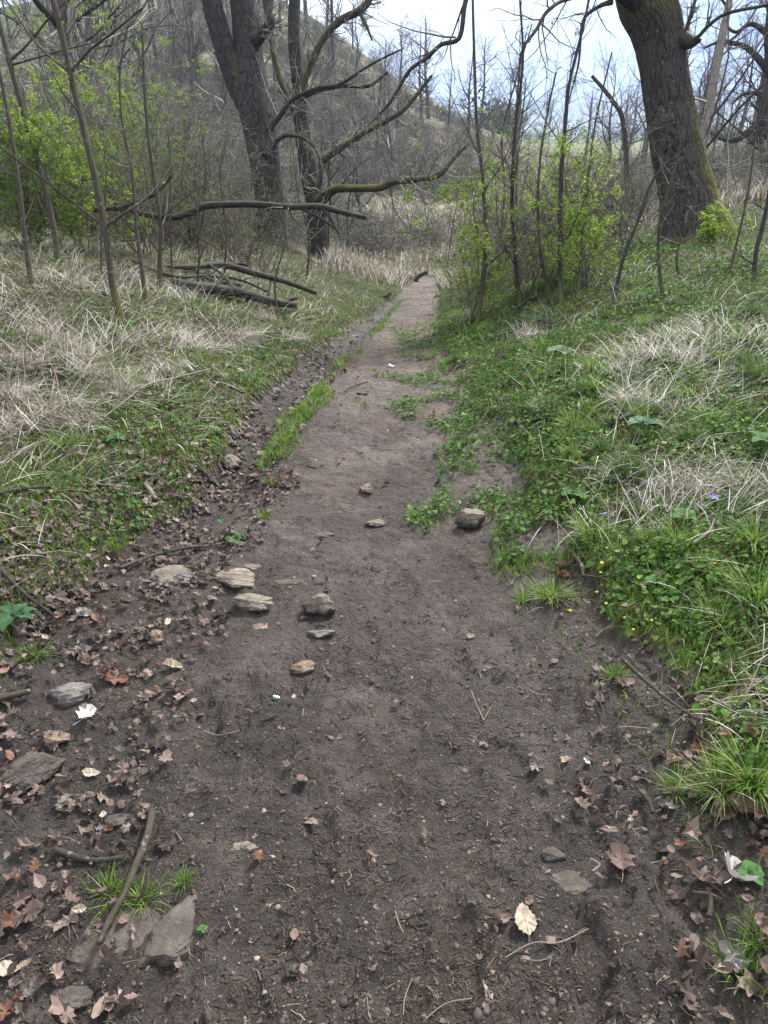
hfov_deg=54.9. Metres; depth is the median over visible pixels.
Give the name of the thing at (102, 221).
sapling
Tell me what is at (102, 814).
fallen leaf
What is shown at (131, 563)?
stick
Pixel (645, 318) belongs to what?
grass tussock
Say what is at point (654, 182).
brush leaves
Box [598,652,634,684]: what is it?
grass tussock
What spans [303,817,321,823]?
fallen leaf
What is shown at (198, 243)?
sapling
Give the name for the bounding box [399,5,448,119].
bare tree
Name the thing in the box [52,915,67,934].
fallen leaf
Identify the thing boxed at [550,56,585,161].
bare tree
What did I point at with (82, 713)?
fallen leaf
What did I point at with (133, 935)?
fallen leaf
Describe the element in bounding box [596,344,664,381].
grass tussock
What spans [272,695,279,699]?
bottle cap
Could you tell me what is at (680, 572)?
ground cover
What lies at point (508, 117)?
bare tree
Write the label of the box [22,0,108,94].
bare tree
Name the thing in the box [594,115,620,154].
bare tree
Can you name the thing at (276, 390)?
stone
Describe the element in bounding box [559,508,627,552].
grass tussock
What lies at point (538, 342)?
grass tussock
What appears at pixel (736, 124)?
bare tree
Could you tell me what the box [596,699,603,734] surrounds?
stick
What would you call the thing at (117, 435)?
leafy plant
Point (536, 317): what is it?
leafy plant
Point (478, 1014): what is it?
grit
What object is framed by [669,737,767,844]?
grass tussock
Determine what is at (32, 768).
stone
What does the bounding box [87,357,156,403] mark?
grass tussock
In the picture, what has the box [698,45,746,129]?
bare tree
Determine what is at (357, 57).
bare tree
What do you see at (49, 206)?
sapling
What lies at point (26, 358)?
grass tussock
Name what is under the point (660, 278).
sapling
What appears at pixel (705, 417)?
grass tussock
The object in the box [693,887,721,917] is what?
stick
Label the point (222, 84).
bare tree
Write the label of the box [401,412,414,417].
stone
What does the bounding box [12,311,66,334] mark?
grass tussock
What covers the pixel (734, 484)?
grass tussock
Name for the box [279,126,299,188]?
bare tree
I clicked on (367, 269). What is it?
rough grass
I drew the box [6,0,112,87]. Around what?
bare tree
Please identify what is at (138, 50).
bare tree
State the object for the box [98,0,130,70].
bare tree
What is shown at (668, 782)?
grass tussock
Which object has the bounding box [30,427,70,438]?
stick
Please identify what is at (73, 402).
grass tussock
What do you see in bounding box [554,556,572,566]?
fallen leaf
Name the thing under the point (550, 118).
bare tree
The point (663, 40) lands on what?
oak tree
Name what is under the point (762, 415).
grass tussock
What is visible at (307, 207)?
fallen branch
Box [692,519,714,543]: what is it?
stick
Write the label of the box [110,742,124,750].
fallen leaf
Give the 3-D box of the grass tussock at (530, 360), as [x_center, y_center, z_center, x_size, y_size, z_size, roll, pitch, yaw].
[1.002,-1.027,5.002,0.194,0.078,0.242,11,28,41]
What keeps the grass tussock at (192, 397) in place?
on the ground at (502, 418)
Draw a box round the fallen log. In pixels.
[407,271,426,281]
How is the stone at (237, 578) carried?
on the path
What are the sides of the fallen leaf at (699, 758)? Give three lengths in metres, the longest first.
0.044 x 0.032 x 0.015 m
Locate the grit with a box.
[4,332,767,1023]
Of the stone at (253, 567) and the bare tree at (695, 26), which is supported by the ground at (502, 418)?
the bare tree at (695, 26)
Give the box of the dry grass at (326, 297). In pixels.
[0,185,767,766]
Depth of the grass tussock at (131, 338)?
5.00 m
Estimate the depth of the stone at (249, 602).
2.81 m
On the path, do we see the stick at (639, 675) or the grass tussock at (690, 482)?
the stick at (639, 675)
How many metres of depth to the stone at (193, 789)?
2.08 m
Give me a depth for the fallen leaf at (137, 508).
3.30 m
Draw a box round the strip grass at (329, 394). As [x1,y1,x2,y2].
[254,300,401,472]
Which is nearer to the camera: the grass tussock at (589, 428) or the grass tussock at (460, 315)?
the grass tussock at (589, 428)
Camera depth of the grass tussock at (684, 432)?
3.52 m
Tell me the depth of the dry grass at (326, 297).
4.49 m
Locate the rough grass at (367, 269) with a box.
[315,75,767,289]
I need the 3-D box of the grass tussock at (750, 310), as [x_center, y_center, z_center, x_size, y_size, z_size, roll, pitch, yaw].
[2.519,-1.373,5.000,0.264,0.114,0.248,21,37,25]
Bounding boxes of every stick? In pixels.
[0,485,50,494]
[0,566,54,616]
[0,689,30,701]
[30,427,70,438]
[52,846,122,863]
[96,807,155,944]
[102,368,210,418]
[118,544,221,569]
[143,482,156,500]
[203,730,239,734]
[203,1006,211,1021]
[259,714,275,720]
[285,968,298,977]
[306,676,315,690]
[311,933,321,947]
[343,381,367,391]
[403,978,412,1015]
[425,998,471,1018]
[471,690,491,720]
[504,928,587,957]
[572,553,626,577]
[590,858,600,871]
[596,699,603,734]
[618,397,657,419]
[619,726,650,728]
[621,657,696,719]
[635,786,654,813]
[652,877,668,915]
[661,784,710,795]
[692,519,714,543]
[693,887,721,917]
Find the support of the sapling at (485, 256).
on the ground at (502, 418)
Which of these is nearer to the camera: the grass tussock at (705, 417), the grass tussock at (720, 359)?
the grass tussock at (705, 417)
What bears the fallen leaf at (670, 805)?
on the path
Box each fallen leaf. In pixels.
[0,908,25,926]
[0,960,19,976]
[0,1000,14,1020]
[2,869,15,880]
[14,988,23,997]
[15,836,30,845]
[15,958,31,969]
[15,1002,24,1017]
[21,984,34,1000]
[51,880,57,891]
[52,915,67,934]
[56,611,64,617]
[62,891,80,901]
[65,884,72,895]
[71,904,88,912]
[72,607,92,615]
[73,643,91,651]
[74,704,95,724]
[77,767,99,776]
[84,806,100,813]
[93,822,106,832]
[95,886,106,894]
[97,665,127,684]
[99,811,106,821]
[104,995,113,1004]
[105,999,113,1018]
[106,799,114,807]
[109,895,117,902]
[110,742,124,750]
[117,553,126,560]
[119,914,129,922]
[124,992,140,998]
[130,918,137,930]
[131,931,136,943]
[132,505,142,513]
[137,689,153,700]
[161,658,182,667]
[165,733,170,739]
[170,712,182,720]
[283,759,294,766]
[290,928,298,943]
[292,774,307,783]
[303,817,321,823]
[464,633,474,638]
[485,909,510,922]
[514,902,536,943]
[525,760,543,770]
[525,895,533,904]
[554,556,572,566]
[554,565,569,577]
[561,754,569,761]
[574,796,591,813]
[580,777,589,796]
[605,842,636,881]
[612,675,634,686]
[653,568,664,574]
[662,800,678,809]
[667,844,674,852]
[671,873,681,877]
[674,838,684,845]
[684,738,708,753]
[685,749,692,758]
[686,861,724,895]
[691,710,702,730]
[692,695,705,703]
[692,754,703,760]
[715,800,737,826]
[718,727,733,734]
[719,940,753,972]
[724,851,758,883]
[726,968,767,998]
[727,793,767,819]
[740,893,754,900]
[745,724,765,736]
[754,912,761,930]
[757,918,767,934]
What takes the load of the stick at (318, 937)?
on the path
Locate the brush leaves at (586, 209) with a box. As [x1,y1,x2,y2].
[383,110,757,299]
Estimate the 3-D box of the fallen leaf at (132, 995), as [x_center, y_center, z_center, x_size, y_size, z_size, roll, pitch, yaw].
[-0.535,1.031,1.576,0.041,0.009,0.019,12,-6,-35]
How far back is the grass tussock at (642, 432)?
3.62 m
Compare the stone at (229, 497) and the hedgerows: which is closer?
the stone at (229, 497)
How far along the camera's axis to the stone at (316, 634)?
2.70 m
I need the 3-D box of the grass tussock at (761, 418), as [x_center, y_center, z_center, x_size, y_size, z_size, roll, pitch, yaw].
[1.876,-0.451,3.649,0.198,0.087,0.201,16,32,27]
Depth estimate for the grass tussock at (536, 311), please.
6.61 m
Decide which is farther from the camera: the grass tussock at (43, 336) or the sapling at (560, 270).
the sapling at (560, 270)
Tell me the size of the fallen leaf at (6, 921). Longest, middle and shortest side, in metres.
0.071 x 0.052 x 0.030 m
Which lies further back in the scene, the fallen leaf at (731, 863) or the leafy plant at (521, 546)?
the leafy plant at (521, 546)
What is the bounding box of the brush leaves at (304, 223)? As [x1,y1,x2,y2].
[232,182,353,251]
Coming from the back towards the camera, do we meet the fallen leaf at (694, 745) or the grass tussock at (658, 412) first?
the grass tussock at (658, 412)
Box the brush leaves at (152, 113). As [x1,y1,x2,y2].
[2,6,334,242]
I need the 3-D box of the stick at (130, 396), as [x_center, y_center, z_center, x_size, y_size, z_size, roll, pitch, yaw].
[-1.378,-0.739,4.458,0.110,0.089,1.169,8,29,15]
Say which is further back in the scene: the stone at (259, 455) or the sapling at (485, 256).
the sapling at (485, 256)
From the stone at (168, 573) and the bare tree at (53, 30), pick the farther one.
the bare tree at (53, 30)
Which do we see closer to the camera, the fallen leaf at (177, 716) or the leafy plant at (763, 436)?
the fallen leaf at (177, 716)
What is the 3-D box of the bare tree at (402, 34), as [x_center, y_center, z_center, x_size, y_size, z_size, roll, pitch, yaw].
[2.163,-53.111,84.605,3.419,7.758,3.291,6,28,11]
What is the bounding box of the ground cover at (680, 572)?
[0,204,767,798]
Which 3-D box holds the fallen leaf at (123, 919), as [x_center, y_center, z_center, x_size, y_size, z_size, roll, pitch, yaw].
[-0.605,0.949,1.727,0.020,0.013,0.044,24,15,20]
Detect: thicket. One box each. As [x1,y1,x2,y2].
[0,81,342,278]
[388,109,752,301]
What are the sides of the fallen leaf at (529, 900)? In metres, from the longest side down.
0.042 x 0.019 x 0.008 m
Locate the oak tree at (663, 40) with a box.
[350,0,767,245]
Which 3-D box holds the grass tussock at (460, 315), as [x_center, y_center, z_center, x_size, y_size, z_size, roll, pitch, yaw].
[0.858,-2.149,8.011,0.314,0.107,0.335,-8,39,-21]
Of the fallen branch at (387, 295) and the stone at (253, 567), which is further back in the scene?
the fallen branch at (387, 295)
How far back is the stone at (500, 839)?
1.93 m
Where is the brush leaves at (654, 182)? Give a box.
[456,127,767,266]
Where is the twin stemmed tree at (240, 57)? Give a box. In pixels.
[201,0,427,253]
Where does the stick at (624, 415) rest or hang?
on the ground at (502, 418)
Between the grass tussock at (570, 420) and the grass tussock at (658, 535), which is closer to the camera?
the grass tussock at (658, 535)
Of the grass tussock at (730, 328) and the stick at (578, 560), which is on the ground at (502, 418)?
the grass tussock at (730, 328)
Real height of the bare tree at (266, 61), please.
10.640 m
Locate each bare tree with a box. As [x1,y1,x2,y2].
[0,0,34,61]
[0,0,58,88]
[0,0,160,122]
[1,17,32,71]
[2,0,165,119]
[5,0,45,93]
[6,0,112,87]
[18,0,200,118]
[20,7,54,92]
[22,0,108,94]
[23,0,77,76]
[28,0,151,105]
[80,0,186,98]
[97,0,156,113]
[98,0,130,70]
[146,0,226,86]
[147,0,180,81]
[155,0,167,28]
[155,0,198,75]
[156,0,207,97]
[159,20,196,94]
[164,0,180,55]
[182,0,231,120]
[183,0,209,89]
[190,1,231,107]
[193,1,224,50]
[195,0,229,79]
[201,0,259,38]
[256,0,284,87]
[257,0,287,64]
[258,0,318,76]
[268,75,296,170]
[271,53,338,159]
[274,0,288,30]
[275,0,287,45]
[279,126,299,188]
[297,63,375,203]
[301,0,335,75]
[303,0,307,26]
[308,0,337,69]
[333,105,385,212]
[334,0,357,48]
[335,19,367,98]
[338,33,401,154]
[345,0,362,43]
[356,47,415,167]
[356,57,388,120]
[360,35,394,118]
[361,23,425,127]
[361,25,404,141]
[387,47,424,123]
[394,14,415,74]
[398,0,443,119]
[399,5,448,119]
[436,23,499,130]
[436,54,462,131]
[468,47,553,203]
[471,25,501,136]
[479,75,513,141]
[496,57,536,152]
[507,55,539,142]
[531,69,564,148]
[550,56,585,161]
[552,34,648,182]
[574,85,606,164]
[576,44,640,166]
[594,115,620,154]
[609,77,641,163]
[610,0,696,162]
[615,58,646,147]
[633,0,716,123]
[690,57,727,122]
[691,1,763,126]
[693,67,734,129]
[697,38,737,128]
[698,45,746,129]
[704,68,732,159]
[714,54,762,152]
[717,83,747,155]
[723,21,763,149]
[746,0,767,162]
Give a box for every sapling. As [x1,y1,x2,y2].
[0,0,87,262]
[0,0,176,324]
[0,68,51,288]
[81,149,121,277]
[94,3,171,302]
[111,0,225,289]
[155,123,194,273]
[178,172,227,295]
[195,129,241,279]
[249,207,298,319]
[284,147,327,279]
[325,97,379,253]
[325,166,344,253]
[416,0,550,324]
[456,24,535,268]
[478,0,581,308]
[513,41,575,298]
[517,0,654,304]
[526,25,629,291]
[611,140,691,305]
[647,102,716,298]
[676,235,699,277]
[722,143,767,282]
[729,80,767,271]
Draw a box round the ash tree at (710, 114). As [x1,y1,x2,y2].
[620,0,767,153]
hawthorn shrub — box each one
[0,56,152,255]
[0,76,98,253]
[1,0,212,225]
[43,82,211,259]
[139,129,251,240]
[392,104,537,278]
[400,130,537,322]
[442,122,637,299]
[457,104,618,279]
[535,150,644,290]
[696,204,754,246]
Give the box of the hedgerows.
[461,84,756,143]
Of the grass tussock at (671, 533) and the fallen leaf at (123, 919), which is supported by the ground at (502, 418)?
the grass tussock at (671, 533)
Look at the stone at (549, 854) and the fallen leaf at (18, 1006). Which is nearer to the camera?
the fallen leaf at (18, 1006)
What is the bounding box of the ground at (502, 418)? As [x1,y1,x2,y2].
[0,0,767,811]
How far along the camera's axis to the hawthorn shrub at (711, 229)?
7.76 m
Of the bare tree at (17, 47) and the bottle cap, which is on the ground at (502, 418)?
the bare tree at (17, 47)
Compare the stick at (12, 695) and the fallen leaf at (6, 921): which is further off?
the stick at (12, 695)
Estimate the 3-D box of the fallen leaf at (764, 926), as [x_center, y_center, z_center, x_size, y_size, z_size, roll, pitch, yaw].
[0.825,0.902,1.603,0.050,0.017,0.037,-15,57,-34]
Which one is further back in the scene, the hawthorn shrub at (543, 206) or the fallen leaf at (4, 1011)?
the hawthorn shrub at (543, 206)
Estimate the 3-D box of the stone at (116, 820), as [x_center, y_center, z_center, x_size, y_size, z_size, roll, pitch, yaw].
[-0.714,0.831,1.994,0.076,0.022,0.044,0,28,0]
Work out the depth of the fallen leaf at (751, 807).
1.88 m
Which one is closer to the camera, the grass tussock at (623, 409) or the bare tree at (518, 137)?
the grass tussock at (623, 409)
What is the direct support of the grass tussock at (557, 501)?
on the ground at (502, 418)
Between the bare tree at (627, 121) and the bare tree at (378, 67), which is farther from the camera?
the bare tree at (627, 121)
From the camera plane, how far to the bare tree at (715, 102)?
51.63 m
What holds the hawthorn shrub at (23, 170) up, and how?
on the ground at (502, 418)
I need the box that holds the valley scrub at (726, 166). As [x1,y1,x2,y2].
[429,107,767,271]
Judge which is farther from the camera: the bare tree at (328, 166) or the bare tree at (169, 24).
the bare tree at (169, 24)
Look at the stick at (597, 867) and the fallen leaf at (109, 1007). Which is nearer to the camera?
the fallen leaf at (109, 1007)
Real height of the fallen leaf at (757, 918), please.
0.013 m
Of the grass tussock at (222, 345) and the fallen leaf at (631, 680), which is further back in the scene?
the grass tussock at (222, 345)
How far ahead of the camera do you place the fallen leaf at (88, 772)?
2.10 m
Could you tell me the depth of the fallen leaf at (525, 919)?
1.73 m
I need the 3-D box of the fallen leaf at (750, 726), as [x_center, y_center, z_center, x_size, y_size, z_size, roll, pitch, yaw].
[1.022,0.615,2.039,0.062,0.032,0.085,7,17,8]
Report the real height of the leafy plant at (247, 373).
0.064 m
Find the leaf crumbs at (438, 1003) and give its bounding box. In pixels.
[0,307,767,1023]
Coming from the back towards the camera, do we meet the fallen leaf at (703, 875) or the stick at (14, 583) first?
the stick at (14, 583)
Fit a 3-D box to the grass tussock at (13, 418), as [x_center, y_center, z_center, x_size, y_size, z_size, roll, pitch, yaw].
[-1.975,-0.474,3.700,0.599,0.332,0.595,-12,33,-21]
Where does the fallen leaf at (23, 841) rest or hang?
on the path
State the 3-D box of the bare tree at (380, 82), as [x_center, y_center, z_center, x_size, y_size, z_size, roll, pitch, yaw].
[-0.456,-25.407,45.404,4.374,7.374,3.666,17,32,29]
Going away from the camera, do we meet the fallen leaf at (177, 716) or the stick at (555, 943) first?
the stick at (555, 943)
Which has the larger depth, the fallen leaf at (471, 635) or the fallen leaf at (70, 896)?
the fallen leaf at (471, 635)
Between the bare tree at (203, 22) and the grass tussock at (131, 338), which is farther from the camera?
the bare tree at (203, 22)
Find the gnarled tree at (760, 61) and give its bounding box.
[693,0,767,178]
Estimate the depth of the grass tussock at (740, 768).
1.93 m
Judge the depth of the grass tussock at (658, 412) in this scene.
3.85 m
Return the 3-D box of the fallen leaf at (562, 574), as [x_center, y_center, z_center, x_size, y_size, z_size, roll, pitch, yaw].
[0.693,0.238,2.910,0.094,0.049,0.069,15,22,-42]
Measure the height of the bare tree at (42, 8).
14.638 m
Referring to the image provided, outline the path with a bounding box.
[0,277,767,1023]
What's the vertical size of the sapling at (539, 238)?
2.222 m
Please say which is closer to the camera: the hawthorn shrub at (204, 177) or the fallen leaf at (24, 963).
the fallen leaf at (24, 963)
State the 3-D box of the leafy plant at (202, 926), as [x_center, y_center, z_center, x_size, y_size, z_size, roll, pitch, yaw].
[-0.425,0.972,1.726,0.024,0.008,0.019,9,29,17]
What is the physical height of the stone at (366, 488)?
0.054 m
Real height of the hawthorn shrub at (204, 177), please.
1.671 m
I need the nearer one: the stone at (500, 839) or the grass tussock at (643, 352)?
the stone at (500, 839)
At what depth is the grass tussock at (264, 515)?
3.45 m
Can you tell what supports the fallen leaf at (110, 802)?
on the path
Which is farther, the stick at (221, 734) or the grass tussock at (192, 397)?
the grass tussock at (192, 397)
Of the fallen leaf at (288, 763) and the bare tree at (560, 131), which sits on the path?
the fallen leaf at (288, 763)
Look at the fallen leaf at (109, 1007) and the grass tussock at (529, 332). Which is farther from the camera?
the grass tussock at (529, 332)
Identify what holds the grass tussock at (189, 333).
on the ground at (502, 418)
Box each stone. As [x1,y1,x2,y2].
[0,752,66,793]
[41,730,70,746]
[49,682,91,707]
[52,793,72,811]
[57,985,93,1010]
[67,907,160,969]
[104,813,130,826]
[118,767,150,778]
[137,895,196,968]
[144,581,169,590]
[149,630,163,645]
[151,565,190,585]
[176,571,193,581]
[185,787,196,792]
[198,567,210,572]
[212,568,255,589]
[223,454,241,469]
[224,495,233,500]
[231,593,273,611]
[231,841,257,850]
[243,564,261,570]
[245,405,261,411]
[248,473,259,477]
[253,623,267,628]
[255,451,264,458]
[255,498,267,503]
[272,387,280,393]
[273,420,282,425]
[274,578,307,586]
[289,660,314,673]
[302,593,335,616]
[305,528,334,536]
[307,629,335,638]
[308,463,323,467]
[356,391,367,394]
[359,483,372,493]
[365,519,385,526]
[371,566,380,571]
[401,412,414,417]
[426,579,444,583]
[454,508,485,528]
[490,838,506,842]
[542,847,566,861]
[549,870,591,894]
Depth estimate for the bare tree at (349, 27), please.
78.95 m
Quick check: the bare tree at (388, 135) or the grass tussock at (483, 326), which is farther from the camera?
the bare tree at (388, 135)
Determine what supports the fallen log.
on the path
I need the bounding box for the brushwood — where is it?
[141,126,362,259]
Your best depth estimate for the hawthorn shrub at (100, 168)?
7.98 m
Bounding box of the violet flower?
[706,493,718,509]
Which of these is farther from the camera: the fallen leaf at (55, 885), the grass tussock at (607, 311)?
the grass tussock at (607, 311)
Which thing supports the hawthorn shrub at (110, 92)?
on the ground at (502, 418)
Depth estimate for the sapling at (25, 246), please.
5.46 m
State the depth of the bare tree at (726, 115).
51.33 m
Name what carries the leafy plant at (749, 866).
on the path
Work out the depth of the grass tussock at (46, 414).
3.84 m
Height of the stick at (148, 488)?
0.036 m
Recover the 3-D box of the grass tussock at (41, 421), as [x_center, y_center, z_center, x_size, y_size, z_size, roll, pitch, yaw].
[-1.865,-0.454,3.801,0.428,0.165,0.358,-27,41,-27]
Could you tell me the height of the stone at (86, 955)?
0.056 m
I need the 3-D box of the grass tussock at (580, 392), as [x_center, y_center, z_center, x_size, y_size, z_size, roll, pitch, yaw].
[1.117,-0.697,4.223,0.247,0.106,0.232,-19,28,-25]
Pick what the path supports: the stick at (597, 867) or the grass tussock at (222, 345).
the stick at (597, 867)
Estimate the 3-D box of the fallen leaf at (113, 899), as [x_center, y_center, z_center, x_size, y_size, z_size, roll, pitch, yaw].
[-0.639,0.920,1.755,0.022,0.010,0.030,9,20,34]
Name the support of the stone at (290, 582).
on the path
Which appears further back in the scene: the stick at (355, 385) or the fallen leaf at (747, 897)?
the stick at (355, 385)
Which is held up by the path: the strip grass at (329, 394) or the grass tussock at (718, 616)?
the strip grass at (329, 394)
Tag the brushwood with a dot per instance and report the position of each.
(303, 242)
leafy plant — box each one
[0,603,36,631]
[105,433,124,441]
[196,924,207,932]
[217,518,227,530]
[225,531,246,544]
[241,372,253,380]
[512,545,525,551]
[526,315,548,325]
[546,345,574,356]
[561,487,586,497]
[627,416,663,429]
[644,574,666,587]
[673,507,696,523]
[737,860,764,885]
[750,430,767,446]
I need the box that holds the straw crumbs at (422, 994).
[0,298,767,1023]
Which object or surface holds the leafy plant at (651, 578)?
on the ground at (502, 418)
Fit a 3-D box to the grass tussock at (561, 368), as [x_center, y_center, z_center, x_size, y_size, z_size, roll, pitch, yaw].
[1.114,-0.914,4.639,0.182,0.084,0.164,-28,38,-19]
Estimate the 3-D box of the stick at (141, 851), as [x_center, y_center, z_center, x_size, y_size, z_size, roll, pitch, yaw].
[-0.618,0.879,1.812,0.034,0.023,0.366,1,28,2]
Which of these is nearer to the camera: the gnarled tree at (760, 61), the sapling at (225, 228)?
the sapling at (225, 228)
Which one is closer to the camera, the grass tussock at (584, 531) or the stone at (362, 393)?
the grass tussock at (584, 531)
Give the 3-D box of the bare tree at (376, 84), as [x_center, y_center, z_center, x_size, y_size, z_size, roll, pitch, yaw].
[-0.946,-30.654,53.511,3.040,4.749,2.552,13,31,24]
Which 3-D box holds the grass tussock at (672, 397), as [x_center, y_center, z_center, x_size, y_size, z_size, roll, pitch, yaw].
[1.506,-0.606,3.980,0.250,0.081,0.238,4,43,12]
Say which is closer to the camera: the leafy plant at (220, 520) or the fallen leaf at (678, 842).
the fallen leaf at (678, 842)
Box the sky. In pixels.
[0,0,765,101]
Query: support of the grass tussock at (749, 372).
on the ground at (502, 418)
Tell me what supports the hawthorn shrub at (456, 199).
on the ground at (502, 418)
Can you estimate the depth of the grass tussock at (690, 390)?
3.98 m
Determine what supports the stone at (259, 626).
on the path
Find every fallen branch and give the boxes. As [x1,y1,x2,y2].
[91,166,369,233]
[131,254,271,294]
[164,225,323,295]
[170,263,297,308]
[382,292,391,297]
[506,285,543,309]
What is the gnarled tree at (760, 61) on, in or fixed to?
on the ground at (502, 418)
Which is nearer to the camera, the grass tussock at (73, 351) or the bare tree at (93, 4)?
the grass tussock at (73, 351)
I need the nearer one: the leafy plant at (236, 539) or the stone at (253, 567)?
the stone at (253, 567)
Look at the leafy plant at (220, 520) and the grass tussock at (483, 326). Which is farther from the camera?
the grass tussock at (483, 326)
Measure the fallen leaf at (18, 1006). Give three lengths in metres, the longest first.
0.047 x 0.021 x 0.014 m
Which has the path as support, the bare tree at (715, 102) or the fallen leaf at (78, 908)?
the fallen leaf at (78, 908)
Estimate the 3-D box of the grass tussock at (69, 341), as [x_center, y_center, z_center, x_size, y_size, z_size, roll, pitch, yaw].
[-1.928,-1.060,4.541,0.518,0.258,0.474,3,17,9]
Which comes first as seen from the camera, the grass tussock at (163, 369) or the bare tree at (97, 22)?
the grass tussock at (163, 369)
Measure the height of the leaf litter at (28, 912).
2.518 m
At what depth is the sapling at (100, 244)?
6.47 m
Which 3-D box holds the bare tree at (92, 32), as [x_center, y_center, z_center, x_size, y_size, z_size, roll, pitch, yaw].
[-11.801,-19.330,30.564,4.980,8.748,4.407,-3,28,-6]
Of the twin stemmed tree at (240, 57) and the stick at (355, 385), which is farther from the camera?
the twin stemmed tree at (240, 57)
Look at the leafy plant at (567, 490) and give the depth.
3.38 m
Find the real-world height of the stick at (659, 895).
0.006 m
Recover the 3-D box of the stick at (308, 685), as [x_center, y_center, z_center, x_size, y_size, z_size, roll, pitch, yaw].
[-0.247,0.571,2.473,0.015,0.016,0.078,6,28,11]
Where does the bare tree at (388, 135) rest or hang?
on the ground at (502, 418)
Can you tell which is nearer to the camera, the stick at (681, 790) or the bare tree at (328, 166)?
the stick at (681, 790)
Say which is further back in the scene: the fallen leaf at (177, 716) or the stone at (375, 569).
the stone at (375, 569)
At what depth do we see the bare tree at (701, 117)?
34.14 m
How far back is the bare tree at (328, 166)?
33.06 m
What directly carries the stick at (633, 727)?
on the path
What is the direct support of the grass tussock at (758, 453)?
on the ground at (502, 418)
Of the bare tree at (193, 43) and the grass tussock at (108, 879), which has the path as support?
the grass tussock at (108, 879)
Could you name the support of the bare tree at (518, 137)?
on the ground at (502, 418)
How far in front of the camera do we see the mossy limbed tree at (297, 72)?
15.68 m
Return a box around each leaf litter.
[0,208,767,1023]
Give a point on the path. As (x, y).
(334, 549)
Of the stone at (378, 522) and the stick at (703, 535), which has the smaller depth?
the stick at (703, 535)
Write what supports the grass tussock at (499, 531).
on the path
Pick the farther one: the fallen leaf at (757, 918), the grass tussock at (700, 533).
the grass tussock at (700, 533)
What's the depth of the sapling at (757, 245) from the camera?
5.90 m
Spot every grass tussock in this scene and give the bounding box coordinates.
[0,316,115,383]
[0,342,59,372]
[0,365,79,409]
[0,372,44,400]
[0,381,49,453]
[0,384,83,432]
[4,404,59,436]
[7,634,61,665]
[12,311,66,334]
[19,369,114,424]
[22,323,59,344]
[31,387,111,446]
[35,321,99,356]
[36,424,93,451]
[38,313,121,376]
[51,343,126,384]
[72,855,147,927]
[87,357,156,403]
[94,863,179,916]
[108,321,151,349]
[108,408,134,421]
[111,366,151,385]
[121,338,200,387]
[123,356,178,386]
[162,313,235,355]
[171,862,196,895]
[174,325,207,343]
[180,387,212,405]
[210,330,246,352]
[212,308,285,349]
[248,507,278,520]
[254,305,280,321]
[258,473,284,485]
[266,325,308,344]
[453,309,469,318]
[456,461,486,473]
[471,321,495,332]
[488,525,507,535]
[501,305,518,319]
[503,315,554,338]
[508,581,543,609]
[518,390,570,428]
[519,332,554,349]
[521,357,544,365]
[521,569,583,612]
[529,303,550,314]
[546,400,605,437]
[549,360,570,371]
[549,491,571,512]
[550,315,562,323]
[551,438,586,460]
[552,425,576,443]
[557,421,582,435]
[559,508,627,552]
[563,379,591,401]
[564,396,613,416]
[571,351,611,373]
[573,371,616,393]
[575,433,617,455]
[576,418,608,433]
[584,372,666,411]
[589,318,615,330]
[589,488,627,515]
[592,446,662,490]
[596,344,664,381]
[597,412,627,428]
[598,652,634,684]
[601,307,617,316]
[601,342,631,360]
[612,326,695,364]
[614,381,644,398]
[614,400,639,417]
[622,396,661,420]
[626,420,670,442]
[631,310,656,326]
[631,323,654,336]
[633,528,667,550]
[640,526,678,549]
[641,397,669,417]
[641,448,748,513]
[642,509,735,562]
[647,391,677,405]
[648,330,682,343]
[648,757,706,809]
[651,312,667,323]
[657,334,724,370]
[662,501,714,523]
[665,380,698,401]
[665,417,713,448]
[668,380,714,403]
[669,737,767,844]
[674,322,700,335]
[680,524,717,545]
[683,548,737,577]
[685,576,762,641]
[686,400,738,428]
[689,447,767,503]
[694,727,767,820]
[697,927,767,1010]
[700,463,767,497]
[706,553,767,618]
[707,324,730,336]
[709,305,726,311]
[711,349,735,364]
[712,507,767,557]
[718,319,744,330]
[723,353,767,386]
[724,393,757,416]
[725,885,767,971]
[727,327,760,345]
[733,346,764,366]
[734,442,767,463]
[740,365,767,383]
[742,301,766,316]
[743,405,767,423]
[747,335,767,346]
[749,410,767,428]
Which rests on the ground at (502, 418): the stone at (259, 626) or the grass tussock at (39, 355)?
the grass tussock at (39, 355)
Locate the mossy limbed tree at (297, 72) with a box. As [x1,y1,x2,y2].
[257,0,496,260]
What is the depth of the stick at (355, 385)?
5.25 m
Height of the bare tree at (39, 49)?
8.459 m
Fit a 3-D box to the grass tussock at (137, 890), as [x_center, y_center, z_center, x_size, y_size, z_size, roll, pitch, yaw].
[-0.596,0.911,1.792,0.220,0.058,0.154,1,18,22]

